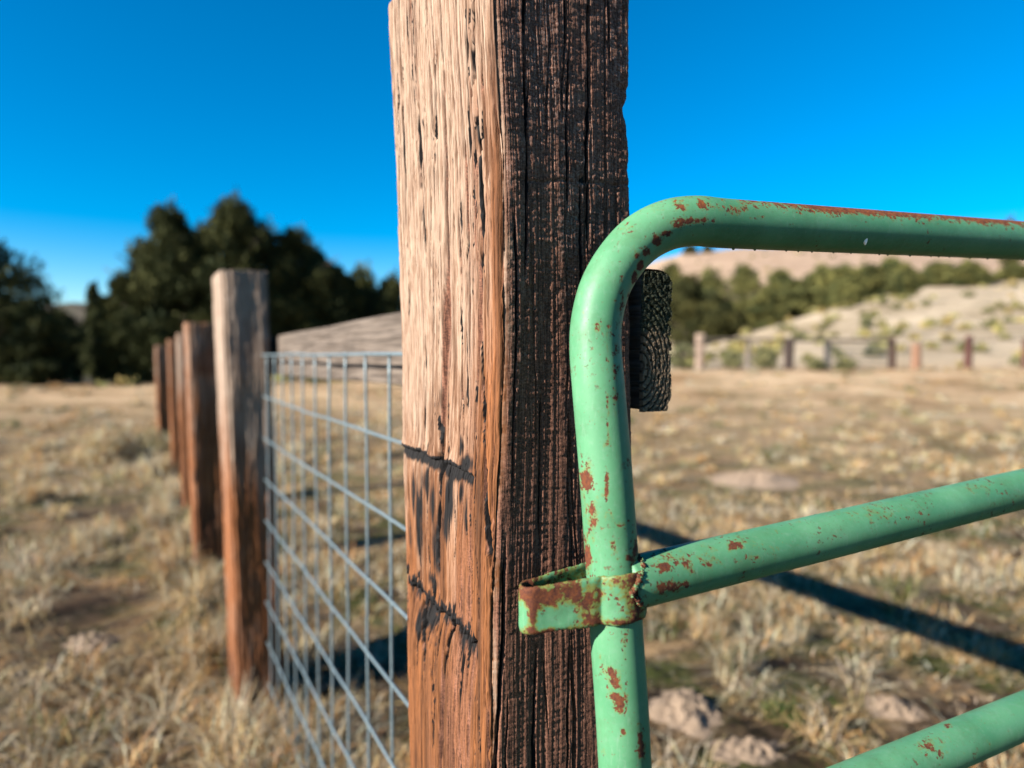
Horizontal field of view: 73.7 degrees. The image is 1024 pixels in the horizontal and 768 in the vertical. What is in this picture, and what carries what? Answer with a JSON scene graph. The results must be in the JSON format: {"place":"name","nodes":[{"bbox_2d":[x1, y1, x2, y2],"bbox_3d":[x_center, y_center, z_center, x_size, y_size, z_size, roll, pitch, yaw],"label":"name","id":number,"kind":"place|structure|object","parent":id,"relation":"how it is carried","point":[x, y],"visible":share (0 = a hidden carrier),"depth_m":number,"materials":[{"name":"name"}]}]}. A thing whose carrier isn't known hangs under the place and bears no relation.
{"place":"outdoors","nodes":[
{"label":"outdoors","id":0,"kind":"place"},
{"bbox_2d":[0,249,1023,767],"bbox_3d":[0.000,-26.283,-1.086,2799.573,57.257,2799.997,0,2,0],"label":"ground","id":1,"kind":"structure","parent":0,"point":[102,611],"depth_m":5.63,"materials":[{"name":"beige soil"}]},
{"bbox_2d":[7,478,66,503],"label":"grass tuft","id":2,"kind":"object","parent":1,"relation":"on","point":[48,493],"visible":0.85,"depth_m":5.84,"materials":[{"name":"beige plant"}]},
{"bbox_2d":[0,237,75,383],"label":"juniper tree","id":3,"kind":"object","parent":1,"relation":"on","point":[13,285],"visible":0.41,"depth_m":26.81,"materials":[{"name":"green plant"}]},
{"bbox_2d":[0,297,76,385],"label":"juniper tree","id":4,"kind":"object","parent":1,"relation":"on","point":[35,347],"visible":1,"depth_m":25.52,"materials":[{"name":"green plant"}]},
{"bbox_2d":[52,307,86,379],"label":"juniper tree","id":5,"kind":"object","parent":1,"relation":"on","point":[78,371],"visible":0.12,"depth_m":43.64,"materials":[{"name":"green plant"}]},
{"bbox_2d":[0,693,146,767],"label":"grass tuft","id":6,"kind":"object","parent":1,"relation":"on","point":[47,726],"visible":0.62,"depth_m":2.31,"materials":[{"name":"beige plant"}]},
{"bbox_2d":[69,280,99,329],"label":"juniper tree","id":7,"kind":"object","parent":1,"relation":"on","point":[92,291],"visible":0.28,"depth_m":74.25,"materials":[{"name":"green plant"}]},
{"bbox_2d":[61,630,121,653],"bbox_3d":[-1.862,1.137,3.022,0.305,0.076,0.256,1,3,30],"label":"soil mound","id":8,"kind":"object","parent":1,"relation":"on","point":[97,639],"visible":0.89,"depth_m":2.99,"materials":[{"name":"beige soil"}]},
{"bbox_2d":[75,300,110,380],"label":"juniper tree","id":9,"kind":"object","parent":1,"relation":"on","point":[84,359],"visible":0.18,"depth_m":41.20,"materials":[{"name":"green plant"}]},
{"bbox_2d":[59,514,131,554],"bbox_3d":[-2.746,0.984,4.485,0.497,0.234,0.516,0,2,0],"label":"grass tuft","id":10,"kind":"object","parent":1,"relation":"on","point":[92,536],"visible":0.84,"depth_m":4.45,"materials":[{"name":"beige plant"}]},
{"bbox_2d":[66,424,153,467],"bbox_3d":[-4.717,0.705,8.084,0.968,0.486,0.935,0,2,0],"label":"dry shrub","id":11,"kind":"object","parent":1,"relation":"on","point":[112,447],"visible":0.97,"depth_m":7.95,"materials":[{"name":"beige plant"}]},
{"bbox_2d":[86,268,158,383],"bbox_3d":[-15.735,-2.287,27.894,2.883,4.829,2.982,0,2,0],"label":"juniper tree","id":12,"kind":"object","parent":1,"relation":"on","point":[113,320],"visible":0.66,"depth_m":27.26,"materials":[{"name":"green plant"}]},
{"bbox_2d":[103,237,160,381],"bbox_3d":[-16.576,-3.313,30.849,3.200,6.685,3.446,-2,3,-35],"label":"juniper tree","id":13,"kind":"object","parent":1,"relation":"on","point":[135,254],"visible":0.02,"depth_m":30.45,"materials":[{"name":"green plant"}]},
{"bbox_2d":[127,449,178,479],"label":"grass tuft","id":14,"kind":"object","parent":1,"relation":"on","point":[158,466],"visible":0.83,"depth_m":7.16,"materials":[{"name":"beige plant"}]},
{"bbox_2d":[135,425,170,452],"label":"dry shrub","id":15,"kind":"object","parent":1,"relation":"on","point":[152,441],"visible":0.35,"depth_m":8.94,"materials":[{"name":"beige plant"}]},
{"bbox_2d":[117,495,190,533],"bbox_3d":[-2.596,0.925,4.967,0.505,0.294,0.540,1,2,16],"label":"grass tuft","id":16,"kind":"object","parent":1,"relation":"on","point":[157,517],"visible":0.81,"depth_m":4.91,"materials":[{"name":"beige plant"}]},
{"bbox_2d":[121,753,189,767],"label":"grass tuft","id":17,"kind":"object","parent":1,"relation":"on","point":[167,757],"visible":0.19,"depth_m":2.25,"materials":[{"name":"beige plant"}]},
{"bbox_2d":[49,716,197,767],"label":"dry stalks","id":18,"kind":"object","parent":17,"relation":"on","point":[143,760],"visible":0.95,"depth_m":2.17,"materials":[{"name":"beige plant"}]},
{"bbox_2d":[135,467,181,506],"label":"grass tuft","id":19,"kind":"object","parent":1,"relation":"on","point":[170,491],"visible":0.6,"depth_m":5.78,"materials":[{"name":"beige plant"}]},
{"bbox_2d":[105,194,215,380],"bbox_3d":[-14.235,-4.004,28.851,5.037,8.129,5.579,0,2,0],"label":"juniper tree","id":20,"kind":"object","parent":1,"relation":"on","point":[161,279],"visible":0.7,"depth_m":27.60,"materials":[{"name":"green plant"}]},
{"bbox_2d":[155,346,169,448],"bbox_3d":[-4.633,0.223,9.117,0.215,1.463,0.213,-1,3,-30],"label":"fence post","id":21,"kind":"object","parent":1,"relation":"on","point":[162,389],"visible":0.6,"depth_m":9.01,"materials":[{"name":"brown wood"}]},
{"bbox_2d":[144,507,192,556],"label":"grass tuft","id":22,"kind":"object","parent":1,"relation":"on","point":[184,540],"visible":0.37,"depth_m":4.32,"materials":[{"name":"beige plant"}]},
{"bbox_2d":[128,533,211,586],"bbox_3d":[-1.863,0.966,3.754,0.452,0.287,0.501,-2,3,-38],"label":"grass tuft","id":23,"kind":"object","parent":1,"relation":"on","point":[171,564],"visible":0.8,"depth_m":3.74,"materials":[{"name":"beige plant"}]},
{"bbox_2d":[167,340,180,477],"bbox_3d":[-3.571,0.278,7.317,0.194,1.502,0.198,-1,3,-29],"label":"fence post","id":24,"kind":"object","parent":1,"relation":"on","point":[173,400],"visible":0.41,"depth_m":7.22,"materials":[{"name":"brown wood"}]},
{"bbox_2d":[176,333,190,507],"bbox_3d":[-2.699,0.336,5.718,0.171,1.517,0.196,-1,3,-31],"label":"fence post","id":25,"kind":"object","parent":1,"relation":"on","point":[182,415],"visible":0.43,"depth_m":5.62,"materials":[{"name":"brown wood"}]},
{"bbox_2d":[150,554,225,602],"bbox_3d":[-1.626,1.003,3.568,0.498,0.241,0.521,2,3,34],"label":"grass tuft","id":26,"kind":"object","parent":1,"relation":"on","point":[211,575],"visible":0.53,"depth_m":3.53,"materials":[{"name":"beige plant"}]},
{"bbox_2d":[155,607,228,683],"bbox_3d":[-1.290,1.100,2.892,0.518,0.286,0.477,0,2,0],"label":"grass tuft","id":27,"kind":"object","parent":1,"relation":"on","point":[207,642],"visible":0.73,"depth_m":2.86,"materials":[{"name":"beige plant"}]},
{"bbox_2d":[185,218,214,309],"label":"juniper tree","id":28,"kind":"object","parent":1,"relation":"on","point":[198,223],"depth_m":31.16,"materials":[{"name":"green plant"}]},
{"bbox_2d":[183,322,223,568],"bbox_3d":[-1.858,0.397,4.119,0.192,1.527,0.219,-1,3,-30],"label":"fence post","id":29,"kind":"object","parent":1,"relation":"on","point":[205,486],"visible":0.87,"depth_m":4.03,"materials":[{"name":"brown wood"}]},
{"bbox_2d":[170,184,294,375],"bbox_3d":[-12.248,-4.266,29.905,5.265,8.593,5.119,-2,3,-43],"label":"juniper tree","id":30,"kind":"object","parent":1,"relation":"on","point":[236,233],"visible":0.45,"depth_m":28.92,"materials":[{"name":"green plant"}]},
{"bbox_2d":[153,665,322,767],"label":"grass tuft","id":31,"kind":"object","parent":1,"relation":"on","point":[222,733],"visible":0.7,"depth_m":2.22,"materials":[{"name":"beige plant"}]},
{"bbox_2d":[212,269,285,724],"bbox_3d":[-1.031,0.450,2.659,0.206,1.742,0.385,-1,3,-29],"label":"fence post","id":32,"kind":"object","parent":1,"relation":"on","point":[241,320],"visible":0.87,"depth_m":2.50,"materials":[{"name":"brown wood"}]},
{"bbox_2d":[262,352,408,767],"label":"wire panel","id":33,"kind":"object","parent":32,"relation":"attached to","point":[393,687],"visible":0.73,"depth_m":1.69,"materials":[{"name":"silver metal"}]},
{"bbox_2d":[270,269,672,411],"bbox_3d":[-0.977,-0.117,2.772,0.040,0.176,4.704,-1,3,-29],"label":"fence board","id":34,"kind":"object","parent":32,"relation":"attached to","point":[650,315],"visible":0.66,"depth_m":1.37,"materials":[{"name":"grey wood"}]},
{"bbox_2d":[195,723,305,767],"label":"dry stalks","id":35,"kind":"object","parent":1,"relation":"on","point":[236,758],"visible":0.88,"depth_m":2.04,"materials":[{"name":"beige plant"}]},
{"bbox_2d":[250,215,289,332],"bbox_3d":[-11.600,-4.015,31.882,3.617,7.953,3.962,-1,3,-24],"label":"juniper tree","id":36,"kind":"object","parent":1,"relation":"on","point":[272,236],"visible":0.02,"depth_m":31.56,"materials":[{"name":"green plant"}]},
{"bbox_2d":[215,702,358,767],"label":"grass tuft","id":37,"kind":"object","parent":1,"relation":"on","point":[293,739],"visible":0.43,"depth_m":2.20,"materials":[{"name":"beige plant"}]},
{"bbox_2d":[260,222,338,379],"bbox_3d":[-9.801,-3.710,30.977,4.086,7.288,3.928,0,2,0],"label":"juniper tree","id":38,"kind":"object","parent":1,"relation":"on","point":[294,274],"visible":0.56,"depth_m":30.22,"materials":[{"name":"green plant"}]},
{"bbox_2d":[302,240,326,319],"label":"juniper tree","id":39,"kind":"object","parent":1,"relation":"on","point":[313,258],"visible":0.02,"depth_m":33.02,"materials":[{"name":"green plant"}]},
{"bbox_2d":[299,249,367,328],"bbox_3d":[-8.548,-3.225,31.963,3.946,6.245,3.945,2,3,43],"label":"juniper tree","id":40,"kind":"object","parent":1,"relation":"on","point":[341,278],"visible":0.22,"depth_m":31.27,"materials":[{"name":"green plant"}]},
{"bbox_2d":[323,272,376,325],"bbox_3d":[-7.800,-2.798,32.927,3.870,5.330,3.914,0,2,0],"label":"juniper tree","id":41,"kind":"object","parent":1,"relation":"on","point":[360,290],"visible":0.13,"depth_m":32.46,"materials":[{"name":"green plant"}]},
{"bbox_2d":[316,737,407,767],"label":"grass tuft","id":42,"kind":"object","parent":1,"relation":"on","point":[375,760],"visible":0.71,"depth_m":2.11,"materials":[{"name":"beige plant"}]},
{"bbox_2d":[349,259,378,307],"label":"juniper tree","id":43,"kind":"object","parent":1,"relation":"on","point":[364,277],"visible":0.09,"depth_m":35.65,"materials":[{"name":"green plant"}]},
{"bbox_2d":[350,744,409,767],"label":"dry stalks","id":44,"kind":"object","parent":1,"relation":"on","point":[387,761],"visible":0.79,"depth_m":2.00,"materials":[{"name":"beige plant"}]},
{"bbox_2d":[363,266,400,317],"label":"juniper tree","id":45,"kind":"object","parent":1,"relation":"on","point":[387,297],"visible":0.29,"depth_m":32.38,"materials":[{"name":"green plant"}]},
{"bbox_2d":[388,0,630,767],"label":"fence post","id":46,"kind":"object","parent":1,"relation":"on","point":[511,146],"visible":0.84,"depth_m":0.66,"materials":[{"name":"brown wood"}]},
{"bbox_2d":[519,196,1023,767],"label":"tube gate","id":47,"kind":"structure","parent":46,"relation":"attached to","point":[611,588],"depth_m":0.59,"materials":[{"name":"green metal"}]},
{"bbox_2d":[0,251,1023,387],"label":"hillside scrub","id":48,"kind":"object","parent":1,"relation":"on","point":[739,347],"visible":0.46,"depth_m":42.64,"materials":[{"name":"green plant"}]},
{"bbox_2d":[660,259,686,340],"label":"juniper tree","id":49,"kind":"object","parent":1,"relation":"on","point":[673,271],"visible":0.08,"depth_m":108.47,"materials":[{"name":"green plant"}]},
{"bbox_2d":[648,687,723,738],"bbox_3d":[0.617,1.141,2.434,0.325,0.095,0.308,2,3,44],"label":"soil mound","id":50,"kind":"object","parent":1,"relation":"on","point":[676,708],"visible":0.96,"depth_m":2.39,"materials":[{"name":"beige soil"}]},
{"bbox_2d":[669,342,705,369],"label":"sagebrush","id":51,"kind":"object","parent":1,"relation":"on","point":[678,361],"visible":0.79,"depth_m":27.69,"materials":[{"name":"green plant"}]},
{"bbox_2d":[668,272,708,348],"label":"juniper tree","id":52,"kind":"object","parent":1,"relation":"on","point":[688,302],"visible":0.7,"depth_m":68.77,"materials":[{"name":"green plant"}]},
{"bbox_2d":[681,246,698,253],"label":"juniper tree","id":53,"kind":"object","parent":1,"relation":"on","point":[690,250],"visible":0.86,"depth_m":251.90,"materials":[{"name":"green plant"}]},
{"bbox_2d":[695,334,704,369],"bbox_3d":[7.156,-1.173,25.974,0.340,1.475,0.333,0,2,0],"label":"distant fence post","id":54,"kind":"object","parent":1,"relation":"on","point":[700,357],"visible":0.9,"depth_m":25.82,"materials":[{"name":"beige wood"}]},
{"bbox_2d":[153,344,699,369],"bbox_3d":[-3.241,-1.022,25.830,20.661,1.018,0.040,0,2,0],"label":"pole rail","id":55,"kind":"object","parent":54,"relation":"attached to","point":[671,354],"visible":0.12,"depth_m":25.81,"materials":[{"name":"brown wood"}]},
{"bbox_2d":[701,247,713,252],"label":"juniper tree","id":56,"kind":"object","parent":1,"relation":"on","point":[706,249],"visible":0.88,"depth_m":252.05,"materials":[{"name":"green plant"}]},
{"bbox_2d":[683,600,734,640],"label":"grass tuft","id":57,"kind":"object","parent":1,"relation":"on","point":[709,625],"visible":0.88,"depth_m":3.11,"materials":[{"name":"beige plant"}]},
{"bbox_2d":[697,261,734,300],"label":"juniper tree","id":58,"kind":"object","parent":1,"relation":"on","point":[710,282],"visible":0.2,"depth_m":88.53,"materials":[{"name":"green plant"}]},
{"bbox_2d":[686,290,752,343],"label":"juniper tree","id":59,"kind":"object","parent":1,"relation":"on","point":[721,317],"visible":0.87,"depth_m":66.33,"materials":[{"name":"green plant"}]},
{"bbox_2d":[698,636,762,686],"bbox_3d":[0.851,1.073,2.647,0.267,0.182,0.272,0,2,0],"label":"grass tuft","id":60,"kind":"object","parent":1,"relation":"on","point":[728,659],"visible":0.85,"depth_m":2.63,"materials":[{"name":"beige plant"}]},
{"bbox_2d":[720,350,744,367],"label":"sagebrush","id":61,"kind":"object","parent":1,"relation":"on","point":[732,359],"visible":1,"depth_m":27.77,"materials":[{"name":"green plant"}]},
{"bbox_2d":[720,259,766,326],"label":"juniper tree","id":62,"kind":"object","parent":1,"relation":"on","point":[745,285],"visible":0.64,"depth_m":86.40,"materials":[{"name":"green plant"}]},
{"bbox_2d":[705,736,787,765],"bbox_3d":[0.750,1.166,2.176,0.318,0.062,0.223,0,2,0],"label":"soil mound","id":63,"kind":"object","parent":1,"relation":"on","point":[751,750],"visible":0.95,"depth_m":2.15,"materials":[{"name":"beige soil"}]},
{"bbox_2d":[745,341,750,369],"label":"distant fence post","id":64,"kind":"object","parent":1,"relation":"on","point":[748,354],"visible":0.9,"depth_m":25.91,"materials":[{"name":"grey wood"}]},
{"bbox_2d":[709,468,800,489],"bbox_3d":[2.479,0.947,7.000,1.019,0.151,1.018,0,2,0],"label":"soil mound","id":65,"kind":"object","parent":1,"relation":"on","point":[759,479],"visible":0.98,"depth_m":6.83,"materials":[{"name":"beige soil"}]},
{"bbox_2d":[750,345,778,367],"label":"sagebrush","id":66,"kind":"object","parent":1,"relation":"on","point":[763,355],"visible":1,"depth_m":27.25,"materials":[{"name":"green plant"}]},
{"bbox_2d":[741,287,790,330],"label":"juniper tree","id":67,"kind":"object","parent":1,"relation":"on","point":[762,311],"visible":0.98,"depth_m":65.78,"materials":[{"name":"green plant"}]},
{"bbox_2d":[762,266,794,304],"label":"juniper tree","id":68,"kind":"object","parent":1,"relation":"on","point":[778,278],"visible":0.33,"depth_m":108.17,"materials":[{"name":"green plant"}]},
{"bbox_2d":[746,697,821,731],"bbox_3d":[0.950,1.139,2.379,0.245,0.072,0.255,1,3,25],"label":"leafy weed","id":69,"kind":"object","parent":1,"relation":"on","point":[787,710],"visible":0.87,"depth_m":2.37,"materials":[{"name":"green plant"}]},
{"bbox_2d":[783,338,793,368],"bbox_3d":[10.531,-1.106,25.977,0.333,1.296,0.330,0,2,0],"label":"distant fence post","id":70,"kind":"object","parent":1,"relation":"on","point":[788,347],"visible":0.9,"depth_m":25.84,"materials":[{"name":"brown wood"}]},
{"bbox_2d":[699,338,892,341],"bbox_3d":[10.722,-1.662,25.803,7.280,0.164,0.100,0,2,0],"label":"pole rail","id":71,"kind":"object","parent":70,"relation":"attached to","point":[793,340],"visible":1,"depth_m":25.77,"materials":[{"name":"brown wood"}]},
{"bbox_2d":[768,608,818,645],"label":"grass tuft","id":72,"kind":"object","parent":1,"relation":"on","point":[790,629],"visible":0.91,"depth_m":3.04,"materials":[{"name":"beige plant"}]},
{"bbox_2d":[772,277,824,319],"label":"juniper tree","id":73,"kind":"object","parent":1,"relation":"on","point":[799,296],"visible":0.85,"depth_m":68.63,"materials":[{"name":"green plant"}]},
{"bbox_2d":[788,330,809,338],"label":"sagebrush","id":74,"kind":"object","parent":1,"relation":"on","point":[797,334],"visible":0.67,"depth_m":47.61,"materials":[{"name":"green plant"}]},
{"bbox_2d":[804,358,828,370],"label":"sagebrush","id":75,"kind":"object","parent":1,"relation":"on","point":[817,364],"visible":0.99,"depth_m":24.82,"materials":[{"name":"green plant"}]},
{"bbox_2d":[802,260,830,308],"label":"juniper tree","id":76,"kind":"object","parent":1,"relation":"on","point":[817,272],"visible":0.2,"depth_m":78.91,"materials":[{"name":"green plant"}]},
{"bbox_2d":[824,341,830,369],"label":"distant fence post","id":77,"kind":"object","parent":1,"relation":"on","point":[826,348],"visible":0.8,"depth_m":25.90,"materials":[{"name":"wood"}]},
{"bbox_2d":[812,261,872,309],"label":"juniper tree","id":78,"kind":"object","parent":1,"relation":"on","point":[839,284],"visible":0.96,"depth_m":66.43,"materials":[{"name":"green plant"}]},
{"bbox_2d":[833,357,858,370],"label":"sagebrush","id":79,"kind":"object","parent":1,"relation":"on","point":[842,364],"visible":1,"depth_m":24.82,"materials":[{"name":"green plant"}]},
{"bbox_2d":[858,315,874,327],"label":"sagebrush","id":80,"kind":"object","parent":1,"relation":"on","point":[866,321],"visible":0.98,"depth_m":49.68,"materials":[{"name":"green plant"}]},
{"bbox_2d":[861,342,886,356],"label":"sagebrush","id":81,"kind":"object","parent":1,"relation":"on","point":[873,349],"visible":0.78,"depth_m":31.79,"materials":[{"name":"green plant"}]},
{"bbox_2d":[857,261,893,297],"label":"juniper tree","id":82,"kind":"object","parent":1,"relation":"on","point":[877,276],"visible":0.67,"depth_m":83.29,"materials":[{"name":"green plant"}]},
{"bbox_2d":[888,338,895,368],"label":"distant fence post","id":83,"kind":"object","parent":1,"relation":"on","point":[893,352],"visible":0.87,"depth_m":25.88,"materials":[{"name":"brown wood"}]},
{"bbox_2d":[827,345,891,365],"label":"distant gate","id":84,"kind":"structure","parent":83,"relation":"attached to","point":[861,355],"depth_m":25.81,"materials":[{"name":"grey"}]},
{"bbox_2d":[876,256,912,282],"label":"juniper tree","id":85,"kind":"object","parent":1,"relation":"on","point":[892,264],"visible":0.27,"depth_m":97.98,"materials":[{"name":"green plant"}]},
{"bbox_2d":[864,694,928,721],"bbox_3d":[1.360,1.150,2.441,0.247,0.061,0.232,0,2,0],"label":"soil mound","id":86,"kind":"object","parent":1,"relation":"on","point":[893,706],"visible":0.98,"depth_m":2.41,"materials":[{"name":"beige soil"}]},
{"bbox_2d":[881,266,926,296],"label":"juniper tree","id":87,"kind":"object","parent":1,"relation":"on","point":[910,279],"visible":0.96,"depth_m":70.89,"materials":[{"name":"green plant"}]},
{"bbox_2d":[911,344,921,368],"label":"distant fence post","id":88,"kind":"object","parent":1,"relation":"on","point":[916,361],"visible":0.89,"depth_m":25.85,"materials":[{"name":"brown wood"}]},
{"bbox_2d":[919,260,957,285],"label":"juniper tree","id":89,"kind":"object","parent":1,"relation":"on","point":[935,270],"visible":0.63,"depth_m":83.44,"materials":[{"name":"green plant"}]},
{"bbox_2d":[915,539,966,569],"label":"grass tuft","id":90,"kind":"object","parent":1,"relation":"on","point":[937,560],"visible":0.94,"depth_m":4.11,"materials":[{"name":"beige plant"}]},
{"bbox_2d":[941,260,993,286],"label":"juniper tree","id":91,"kind":"object","parent":1,"relation":"on","point":[968,273],"visible":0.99,"depth_m":80.35,"materials":[{"name":"green plant"}]},
{"bbox_2d":[963,336,972,368],"bbox_3d":[17.363,-1.156,25.974,0.245,1.352,0.234,0,2,0],"label":"distant fence post","id":92,"kind":"object","parent":1,"relation":"on","point":[968,354],"visible":0.92,"depth_m":25.88,"materials":[{"name":"brown wood"}]},
{"bbox_2d":[916,339,1023,342],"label":"pole rail","id":93,"kind":"object","parent":92,"relation":"attached to","point":[968,340],"visible":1,"depth_m":25.79,"materials":[{"name":"brown wood"}]},
{"bbox_2d":[989,270,1008,281],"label":"juniper tree","id":94,"kind":"object","parent":1,"relation":"on","point":[995,276],"visible":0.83,"depth_m":83.98,"materials":[{"name":"green plant"}]},
{"bbox_2d":[997,263,1023,280],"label":"juniper tree","id":95,"kind":"object","parent":1,"relation":"on","point":[1015,271],"visible":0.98,"depth_m":82.92,"materials":[{"name":"green plant"}]},
{"bbox_2d":[1020,338,1023,368],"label":"distant fence post","id":96,"kind":"object","parent":1,"relation":"on","point":[1022,357],"visible":0.92,"depth_m":25.97,"materials":[{"name":"brown wood"}]},
{"bbox_2d":[0,0,1023,303],"label":"sky","id":97,"kind":"structure","parent":0,"point":[110,110],"materials":[{"name":"blue"}]}
]}

